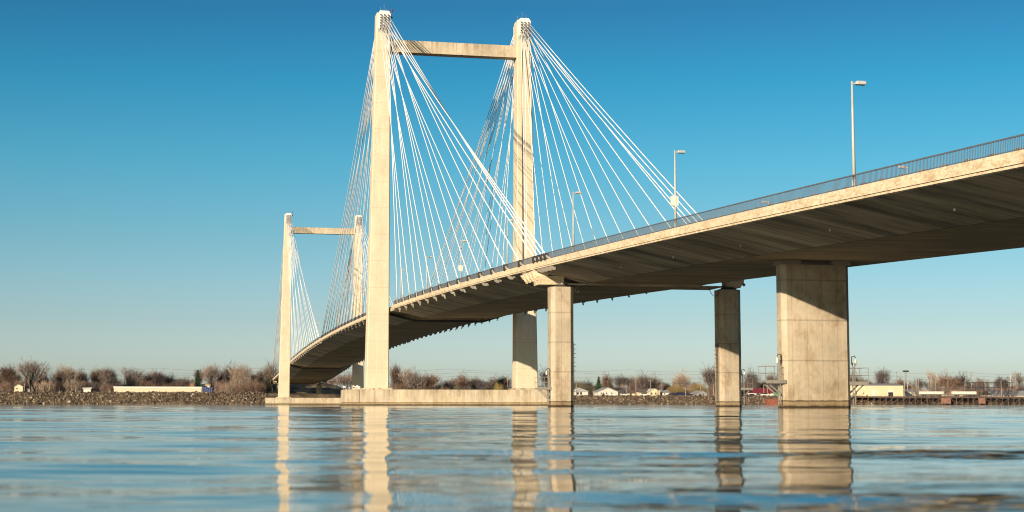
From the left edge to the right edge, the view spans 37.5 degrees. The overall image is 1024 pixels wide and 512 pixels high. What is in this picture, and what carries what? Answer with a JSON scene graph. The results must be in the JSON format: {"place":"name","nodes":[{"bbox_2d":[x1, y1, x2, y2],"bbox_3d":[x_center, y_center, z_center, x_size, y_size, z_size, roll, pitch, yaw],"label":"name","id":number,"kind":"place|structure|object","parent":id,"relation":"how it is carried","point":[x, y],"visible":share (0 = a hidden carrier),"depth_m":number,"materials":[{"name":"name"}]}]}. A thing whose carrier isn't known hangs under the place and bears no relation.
{"place":"outdoors","nodes":[
{"label":"outdoors","id":0,"kind":"place"},
{"bbox_2d":[0,404,1023,511],"bbox_3d":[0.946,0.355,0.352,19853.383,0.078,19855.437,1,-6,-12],"label":"water","id":1,"kind":"structure","parent":0,"point":[415,458],"depth_m":9.11,"materials":[{"name":"blue liquid"}]},
{"bbox_2d":[265,212,405,403],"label":"bridge tower","id":2,"kind":"structure","parent":1,"relation":"in","point":[283,338],"depth_m":568.84,"materials":[{"name":"concrete"}]},
{"bbox_2d":[321,7,702,404],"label":"bridge tower","id":3,"kind":"structure","parent":1,"relation":"in","point":[376,390],"depth_m":278.02,"materials":[{"name":"concrete"}]},
{"bbox_2d":[272,257,702,383],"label":"stayed deck","id":4,"kind":"structure","parent":3,"relation":"attached to","point":[329,358],"depth_m":252.24,"materials":[{"name":"concrete"}]},
{"bbox_2d":[458,240,466,277],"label":"street lamp","id":5,"kind":"object","parent":4,"relation":"on","point":[460,268],"visible":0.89,"depth_m":200.41,"materials":[{"name":"metal"}]},
{"bbox_2d":[521,271,744,289],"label":"anchor beam","id":6,"kind":"structure","parent":3,"relation":"attached to","point":[539,278],"depth_m":159.39,"materials":[{"name":"concrete"}]},
{"bbox_2d":[548,284,573,406],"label":"bridge column","id":7,"kind":"structure","parent":1,"relation":"in","point":[560,340],"depth_m":155.25,"materials":[{"name":"concrete"}]},
{"bbox_2d":[535,368,551,403],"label":"service platform","id":8,"kind":"structure","parent":7,"relation":"attached to","point":[548,388],"depth_m":154.84,"materials":[{"name":"metal"}]},
{"bbox_2d":[714,287,741,406],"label":"bridge column","id":9,"kind":"structure","parent":1,"relation":"in","point":[727,326],"depth_m":158.97,"materials":[{"name":"concrete"}]},
{"bbox_2d":[714,344,717,400],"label":"ladder","id":10,"kind":"object","parent":9,"relation":"attached to","point":[716,367],"visible":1,"depth_m":159.18,"materials":[{"name":"metal"}]},
{"bbox_2d":[741,369,752,403],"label":"service platform","id":11,"kind":"structure","parent":9,"relation":"attached to","point":[745,389],"depth_m":159.25,"materials":[{"name":"metal"}]},
{"bbox_2d":[764,399,777,404],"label":"barge","id":12,"kind":"object","parent":1,"relation":"on","point":[771,401],"visible":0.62,"depth_m":682.37,"materials":[{"name":"metal"}]},
{"bbox_2d":[773,260,850,407],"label":"wall pier","id":13,"kind":"structure","parent":1,"relation":"in","point":[813,349],"depth_m":114.38,"materials":[{"name":"concrete"}]},
{"bbox_2d":[758,354,786,403],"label":"service platform","id":14,"kind":"structure","parent":13,"relation":"attached to","point":[778,381],"depth_m":113.56,"materials":[{"name":"metal"}]},
{"bbox_2d":[532,134,1023,284],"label":"approach deck","id":15,"kind":"structure","parent":13,"relation":"on","point":[969,205],"depth_m":93.16,"materials":[{"name":"concrete"}]},
{"bbox_2d":[572,191,581,252],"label":"street lamp","id":16,"kind":"object","parent":15,"relation":"attached to","point":[576,192],"visible":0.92,"depth_m":140.71,"materials":[{"name":"metal"}]},
{"bbox_2d":[670,150,684,226],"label":"street lamp","id":17,"kind":"object","parent":15,"relation":"attached to","point":[674,202],"visible":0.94,"depth_m":110.61,"materials":[{"name":"metal"}]},
{"bbox_2d":[851,81,865,186],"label":"street lamp","id":18,"kind":"object","parent":15,"relation":"attached to","point":[861,83],"visible":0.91,"depth_m":80.67,"materials":[{"name":"metal"}]},
{"bbox_2d":[849,356,868,403],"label":"service platform","id":19,"kind":"structure","parent":13,"relation":"attached to","point":[855,383],"depth_m":114.89,"materials":[{"name":"metal"}]},
{"bbox_2d":[851,395,1023,404],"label":"timber wharf","id":20,"kind":"structure","parent":1,"relation":"in","point":[948,399],"depth_m":705.08,"materials":[{"name":"red wood"}]},
{"bbox_2d":[0,383,1023,404],"bbox_3d":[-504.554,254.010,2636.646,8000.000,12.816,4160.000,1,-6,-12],"label":"terrain","id":21,"kind":"structure","parent":0,"point":[309,390],"depth_m":687.65,"materials":[{"name":"brown plant"}]},
{"bbox_2d":[0,380,12,391],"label":"bare bush","id":22,"kind":"object","parent":21,"relation":"on","point":[4,387],"visible":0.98,"depth_m":639.17,"materials":[{"name":"brown plant"}]},
{"bbox_2d":[0,363,19,389],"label":"bare tree","id":23,"kind":"object","parent":21,"relation":"on","point":[9,375],"visible":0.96,"depth_m":647.51,"materials":[{"name":"brown plant"}]},
{"bbox_2d":[13,384,23,391],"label":"house","id":24,"kind":"structure","parent":21,"relation":"on","point":[18,387],"depth_m":640.48,"materials":[{"name":"beige"}]},
{"bbox_2d":[13,358,54,391],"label":"bare tree","id":25,"kind":"object","parent":21,"relation":"on","point":[33,368],"visible":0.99,"depth_m":643.60,"materials":[{"name":"brown plant"}]},
{"bbox_2d":[33,379,55,391],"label":"bare bush","id":26,"kind":"object","parent":21,"relation":"on","point":[42,386],"visible":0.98,"depth_m":643.78,"materials":[{"name":"brown plant"}]},
{"bbox_2d":[43,378,60,390],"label":"bare bush","id":27,"kind":"object","parent":21,"relation":"on","point":[55,385],"visible":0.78,"depth_m":650.58,"materials":[{"name":"brown plant"}]},
{"bbox_2d":[53,365,65,390],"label":"bare tree","id":28,"kind":"object","parent":21,"relation":"on","point":[56,376],"visible":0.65,"depth_m":662.06,"materials":[{"name":"brown plant"}]},
{"bbox_2d":[55,364,81,391],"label":"bare tree","id":29,"kind":"object","parent":21,"relation":"on","point":[66,372],"visible":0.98,"depth_m":653.07,"materials":[{"name":"brown plant"}]},
{"bbox_2d":[63,378,87,391],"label":"bare bush","id":30,"kind":"object","parent":21,"relation":"on","point":[76,386],"visible":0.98,"depth_m":649.03,"materials":[{"name":"brown plant"}]},
{"bbox_2d":[73,368,87,390],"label":"bare tree","id":31,"kind":"object","parent":21,"relation":"on","point":[81,378],"visible":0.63,"depth_m":665.49,"materials":[{"name":"brown plant"}]},
{"bbox_2d":[90,369,99,384],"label":"bare tree","id":32,"kind":"object","parent":21,"relation":"on","point":[93,378],"visible":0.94,"depth_m":664.02,"materials":[{"name":"brown plant"}]},
{"bbox_2d":[86,381,103,391],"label":"bare bush","id":33,"kind":"object","parent":21,"relation":"on","point":[98,385],"visible":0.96,"depth_m":652.18,"materials":[{"name":"brown plant"}]},
{"bbox_2d":[95,367,117,391],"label":"bare tree","id":34,"kind":"object","parent":21,"relation":"on","point":[106,376],"visible":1,"depth_m":660.88,"materials":[{"name":"brown plant"}]},
{"bbox_2d":[100,383,115,391],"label":"bare bush","id":35,"kind":"object","parent":21,"relation":"on","point":[102,388],"visible":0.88,"depth_m":649.61,"materials":[{"name":"brown plant"}]},
{"bbox_2d":[106,379,122,391],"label":"bare bush","id":36,"kind":"object","parent":21,"relation":"on","point":[117,384],"visible":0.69,"depth_m":663.12,"materials":[{"name":"brown plant"}]},
{"bbox_2d":[118,366,150,385],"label":"bare tree","id":37,"kind":"object","parent":21,"relation":"on","point":[133,372],"visible":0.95,"depth_m":680.55,"materials":[{"name":"brown plant"}]},
{"bbox_2d":[129,378,149,386],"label":"bare bush","id":38,"kind":"object","parent":21,"relation":"on","point":[134,384],"visible":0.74,"depth_m":675.54,"materials":[{"name":"brown plant"}]},
{"bbox_2d":[113,386,201,391],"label":"building","id":39,"kind":"structure","parent":21,"relation":"on","point":[157,389],"depth_m":636.52,"materials":[{"name":"white paint"}]},
{"bbox_2d":[151,369,165,386],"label":"bare tree","id":40,"kind":"object","parent":21,"relation":"on","point":[160,379],"visible":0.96,"depth_m":679.48,"materials":[{"name":"brown plant"}]},
{"bbox_2d":[154,372,176,384],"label":"bare tree","id":41,"kind":"object","parent":21,"relation":"on","point":[171,377],"visible":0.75,"depth_m":687.43,"materials":[{"name":"brown plant"}]},
{"bbox_2d":[164,378,187,386],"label":"bare bush","id":42,"kind":"object","parent":21,"relation":"on","point":[176,384],"visible":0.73,"depth_m":685.13,"materials":[{"name":"brown plant"}]},
{"bbox_2d":[193,370,202,390],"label":"conifer tree","id":43,"kind":"object","parent":21,"relation":"on","point":[197,382],"visible":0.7,"depth_m":671.04,"materials":[{"name":"green plant"}]},
{"bbox_2d":[201,361,224,386],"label":"bare tree","id":44,"kind":"object","parent":21,"relation":"on","point":[210,372],"visible":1,"depth_m":680.37,"materials":[{"name":"brown plant"}]},
{"bbox_2d":[219,362,232,390],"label":"bare tree","id":45,"kind":"object","parent":21,"relation":"on","point":[226,377],"visible":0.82,"depth_m":682.01,"materials":[{"name":"brown plant"}]},
{"bbox_2d":[220,381,234,392],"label":"bare bush","id":46,"kind":"object","parent":21,"relation":"on","point":[224,387],"visible":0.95,"depth_m":663.82,"materials":[{"name":"brown plant"}]},
{"bbox_2d":[228,376,242,392],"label":"bare bush","id":47,"kind":"object","parent":21,"relation":"on","point":[234,382],"visible":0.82,"depth_m":669.93,"materials":[{"name":"brown plant"}]},
{"bbox_2d":[227,362,254,392],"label":"bare tree","id":48,"kind":"object","parent":21,"relation":"on","point":[240,366],"visible":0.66,"depth_m":680.88,"materials":[{"name":"brown plant"}]},
{"bbox_2d":[229,367,254,391],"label":"bare tree","id":49,"kind":"object","parent":21,"relation":"on","point":[239,376],"visible":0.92,"depth_m":675.06,"materials":[{"name":"brown plant"}]},
{"bbox_2d":[233,381,250,392],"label":"bare bush","id":50,"kind":"object","parent":21,"relation":"on","point":[243,386],"visible":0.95,"depth_m":664.53,"materials":[{"name":"brown plant"}]},
{"bbox_2d":[240,376,259,391],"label":"bare bush","id":51,"kind":"object","parent":21,"relation":"on","point":[249,381],"visible":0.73,"depth_m":671.65,"materials":[{"name":"brown plant"}]},
{"bbox_2d":[247,380,265,392],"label":"bare bush","id":52,"kind":"object","parent":21,"relation":"on","point":[253,386],"visible":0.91,"depth_m":667.36,"materials":[{"name":"brown plant"}]},
{"bbox_2d":[254,368,267,391],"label":"bare tree","id":53,"kind":"object","parent":21,"relation":"on","point":[259,376],"visible":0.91,"depth_m":683.51,"materials":[{"name":"brown plant"}]},
{"bbox_2d":[260,368,276,391],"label":"bare tree","id":54,"kind":"object","parent":21,"relation":"on","point":[271,375],"visible":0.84,"depth_m":685.92,"materials":[{"name":"brown plant"}]},
{"bbox_2d":[262,360,277,392],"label":"bare tree","id":55,"kind":"object","parent":21,"relation":"on","point":[268,368],"visible":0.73,"depth_m":688.71,"materials":[{"name":"brown plant"}]},
{"bbox_2d":[316,384,321,393],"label":"bridge column","id":56,"kind":"structure","parent":21,"relation":"on","point":[318,388],"depth_m":691.95,"materials":[{"name":"concrete"}]},
{"bbox_2d":[327,374,350,385],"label":"bare bush","id":57,"kind":"object","parent":21,"relation":"on","point":[338,379],"visible":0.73,"depth_m":721.27,"materials":[{"name":"brown plant"}]},
{"bbox_2d":[339,370,351,388],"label":"bare bush","id":58,"kind":"object","parent":21,"relation":"on","point":[346,377],"visible":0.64,"depth_m":724.44,"materials":[{"name":"brown plant"}]},
{"bbox_2d":[389,363,400,388],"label":"bare tree","id":59,"kind":"object","parent":21,"relation":"on","point":[395,372],"visible":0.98,"depth_m":692.61,"materials":[{"name":"brown plant"}]},
{"bbox_2d":[391,382,407,389],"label":"bare bush","id":60,"kind":"object","parent":21,"relation":"on","point":[400,386],"visible":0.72,"depth_m":685.02,"materials":[{"name":"brown plant"}]},
{"bbox_2d":[398,368,414,388],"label":"bare tree","id":61,"kind":"object","parent":21,"relation":"on","point":[405,373],"visible":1,"depth_m":687.18,"materials":[{"name":"brown plant"}]},
{"bbox_2d":[402,367,427,389],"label":"bare tree","id":62,"kind":"object","parent":21,"relation":"on","point":[414,381],"visible":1,"depth_m":686.72,"materials":[{"name":"brown plant"}]},
{"bbox_2d":[420,370,441,389],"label":"bare tree","id":63,"kind":"object","parent":21,"relation":"on","point":[432,381],"visible":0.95,"depth_m":690.64,"materials":[{"name":"brown plant"}]},
{"bbox_2d":[0,390,875,404],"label":"riprap","id":64,"kind":"object","parent":21,"relation":"on","point":[634,399],"visible":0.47,"depth_m":625.88,"materials":[{"name":"stone"}]},
{"bbox_2d":[446,375,460,389],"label":"bare tree","id":65,"kind":"object","parent":21,"relation":"on","point":[451,383],"visible":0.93,"depth_m":702.48,"materials":[{"name":"brown plant"}]},
{"bbox_2d":[453,368,470,389],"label":"bare tree","id":66,"kind":"object","parent":21,"relation":"on","point":[463,380],"visible":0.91,"depth_m":701.81,"materials":[{"name":"brown plant"}]},
{"bbox_2d":[466,374,483,389],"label":"bare tree","id":67,"kind":"object","parent":21,"relation":"on","point":[471,381],"visible":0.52,"depth_m":714.99,"materials":[{"name":"brown plant"}]},
{"bbox_2d":[473,379,487,389],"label":"bare tree","id":68,"kind":"object","parent":21,"relation":"on","point":[478,385],"visible":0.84,"depth_m":706.99,"materials":[{"name":"brown plant"}]},
{"bbox_2d":[483,376,498,389],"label":"bare tree","id":69,"kind":"object","parent":21,"relation":"on","point":[491,382],"visible":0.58,"depth_m":707.39,"materials":[{"name":"brown plant"}]},
{"bbox_2d":[494,374,511,388],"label":"bare tree","id":70,"kind":"object","parent":21,"relation":"on","point":[502,381],"visible":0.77,"depth_m":706.45,"materials":[{"name":"brown plant"}]},
{"bbox_2d":[538,365,547,386],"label":"bare tree","id":71,"kind":"object","parent":21,"relation":"on","point":[541,374],"visible":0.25,"depth_m":712.53,"materials":[{"name":"brown plant"}]},
{"bbox_2d":[574,388,587,395],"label":"house","id":72,"kind":"structure","parent":21,"relation":"on","point":[580,391],"depth_m":694.77,"materials":[{"name":"white paint"}]},
{"bbox_2d":[593,387,617,395],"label":"house","id":73,"kind":"structure","parent":21,"relation":"on","point":[606,391],"depth_m":693.11,"materials":[{"name":"white paint"}]},
{"bbox_2d":[600,370,612,387],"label":"bare tree","id":74,"kind":"object","parent":21,"relation":"on","point":[606,380],"visible":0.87,"depth_m":727.33,"materials":[{"name":"brown plant"}]},
{"bbox_2d":[612,373,630,388],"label":"bare tree","id":75,"kind":"object","parent":21,"relation":"on","point":[621,381],"visible":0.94,"depth_m":760.86,"materials":[{"name":"brown plant"}]},
{"bbox_2d":[616,390,635,395],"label":"house","id":76,"kind":"structure","parent":21,"relation":"on","point":[631,392],"depth_m":703.71,"materials":[{"name":"brown"}]},
{"bbox_2d":[634,389,647,395],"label":"house","id":77,"kind":"structure","parent":21,"relation":"on","point":[639,391],"depth_m":702.19,"materials":[{"name":"brown"}]},
{"bbox_2d":[632,369,652,388],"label":"bare tree","id":78,"kind":"object","parent":21,"relation":"on","point":[640,384],"visible":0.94,"depth_m":741.00,"materials":[{"name":"brown plant"}]},
{"bbox_2d":[647,388,660,395],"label":"house","id":79,"kind":"structure","parent":21,"relation":"on","point":[654,391],"depth_m":699.57,"materials":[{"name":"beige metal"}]},
{"bbox_2d":[646,371,664,389],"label":"bare tree","id":80,"kind":"object","parent":21,"relation":"on","point":[655,384],"visible":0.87,"depth_m":748.20,"materials":[{"name":"brown plant"}]},
{"bbox_2d":[666,384,685,393],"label":"bare bush","id":81,"kind":"object","parent":21,"relation":"on","point":[677,388],"visible":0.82,"depth_m":728.82,"materials":[{"name":"yellow plant"}]},
{"bbox_2d":[670,370,692,390],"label":"bare tree","id":82,"kind":"object","parent":21,"relation":"on","point":[681,381],"visible":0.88,"depth_m":740.05,"materials":[{"name":"brown plant"}]},
{"bbox_2d":[668,392,696,395],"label":"building","id":83,"kind":"structure","parent":21,"relation":"on","point":[679,393],"depth_m":697.97,"materials":[{"name":"blue paint"}]},
{"bbox_2d":[690,382,707,391],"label":"bare bush","id":84,"kind":"object","parent":21,"relation":"on","point":[698,387],"visible":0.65,"depth_m":726.33,"materials":[{"name":"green plant"}]},
{"bbox_2d":[690,391,707,395],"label":"house","id":85,"kind":"structure","parent":21,"relation":"on","point":[702,393],"depth_m":708.44,"materials":[{"name":"grey"}]},
{"bbox_2d":[698,363,714,394],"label":"bare tree","id":86,"kind":"object","parent":21,"relation":"on","point":[709,375],"visible":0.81,"depth_m":720.62,"materials":[{"name":"brown plant"}]},
{"bbox_2d":[743,367,763,387],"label":"bare tree","id":87,"kind":"object","parent":21,"relation":"on","point":[750,380],"visible":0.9,"depth_m":785.04,"materials":[{"name":"brown plant"}]},
{"bbox_2d":[748,388,773,395],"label":"shop building","id":88,"kind":"structure","parent":21,"relation":"on","point":[754,391],"depth_m":740.75,"materials":[{"name":"white paint"}]},
{"bbox_2d":[764,372,777,389],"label":"bare tree","id":89,"kind":"object","parent":21,"relation":"on","point":[771,378],"visible":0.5,"depth_m":766.31,"materials":[{"name":"brown plant"}]},
{"bbox_2d":[850,383,903,395],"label":"warehouse","id":90,"kind":"structure","parent":21,"relation":"on","point":[879,389],"depth_m":737.54,"materials":[{"name":"beige metal"}]},
{"bbox_2d":[872,366,890,382],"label":"bare tree","id":91,"kind":"object","parent":21,"relation":"on","point":[879,377],"visible":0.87,"depth_m":799.88,"materials":[{"name":"brown plant"}]},
{"bbox_2d":[908,377,926,387],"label":"bare tree","id":92,"kind":"object","parent":21,"relation":"on","point":[919,385],"visible":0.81,"depth_m":841.32,"materials":[{"name":"brown plant"}]},
{"bbox_2d":[919,391,944,395],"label":"semi trailer","id":93,"kind":"object","parent":21,"relation":"on","point":[926,393],"visible":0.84,"depth_m":730.01,"materials":[{"name":"white paint"}]},
{"bbox_2d":[925,369,939,395],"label":"bare tree","id":94,"kind":"object","parent":21,"relation":"on","point":[931,379],"visible":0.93,"depth_m":806.49,"materials":[{"name":"brown plant"}]},
{"bbox_2d":[929,384,949,395],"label":"bare bush","id":95,"kind":"object","parent":21,"relation":"on","point":[939,387],"visible":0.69,"depth_m":763.14,"materials":[{"name":"brown plant"}]},
{"bbox_2d":[934,368,958,388],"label":"bare tree","id":96,"kind":"object","parent":21,"relation":"on","point":[943,383],"visible":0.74,"depth_m":847.11,"materials":[{"name":"brown plant"}]},
{"bbox_2d":[945,374,963,388],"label":"bare tree","id":97,"kind":"object","parent":21,"relation":"on","point":[954,383],"visible":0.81,"depth_m":844.84,"materials":[{"name":"brown plant"}]},
{"bbox_2d":[954,370,969,387],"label":"bare tree","id":98,"kind":"object","parent":21,"relation":"on","point":[962,378],"visible":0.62,"depth_m":845.96,"materials":[{"name":"brown plant"}]},
{"bbox_2d":[951,391,976,395],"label":"semi trailer","id":99,"kind":"object","parent":21,"relation":"on","point":[958,393],"visible":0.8,"depth_m":733.51,"materials":[{"name":"white paint"}]},
{"bbox_2d":[963,382,986,395],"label":"steel gantry","id":100,"kind":"object","parent":21,"relation":"on","point":[974,387],"visible":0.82,"depth_m":744.20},
{"bbox_2d":[983,382,1005,396],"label":"steel gantry","id":101,"kind":"object","parent":21,"relation":"on","point":[994,387],"visible":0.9,"depth_m":746.34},
{"bbox_2d":[995,377,1003,388],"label":"bare tree","id":102,"kind":"object","parent":21,"relation":"on","point":[999,380],"visible":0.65,"depth_m":850.88,"materials":[{"name":"brown plant"}]},
{"bbox_2d":[979,390,1023,396],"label":"shed","id":103,"kind":"structure","parent":21,"relation":"on","point":[1015,393],"depth_m":756.23,"materials":[{"name":"white paint"}]},
{"bbox_2d":[1005,382,1013,396],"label":"steel gantry","id":104,"kind":"object","parent":21,"relation":"on","point":[1009,387],"visible":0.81,"depth_m":747.34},
{"bbox_2d":[1006,373,1023,389],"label":"bare tree","id":105,"kind":"object","parent":21,"relation":"on","point":[1019,378],"visible":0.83,"depth_m":814.02,"materials":[{"name":"brown plant"}]},
{"bbox_2d":[0,0,1023,392],"label":"sky","id":106,"kind":"structure","parent":0,"point":[155,155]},
{"bbox_2d":[66,368,981,373],"bbox_3d":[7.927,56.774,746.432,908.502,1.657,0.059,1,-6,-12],"label":"power line","id":107,"kind":"object","parent":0,"point":[589,371],"visible":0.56,"depth_m":752.79,"materials":[{"name":"metal"}]},
{"bbox_2d":[155,379,995,384],"bbox_3d":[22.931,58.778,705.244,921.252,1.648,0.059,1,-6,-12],"label":"power line","id":108,"kind":"object","parent":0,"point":[574,381],"visible":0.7,"depth_m":709.18,"materials":[{"name":"metal"}]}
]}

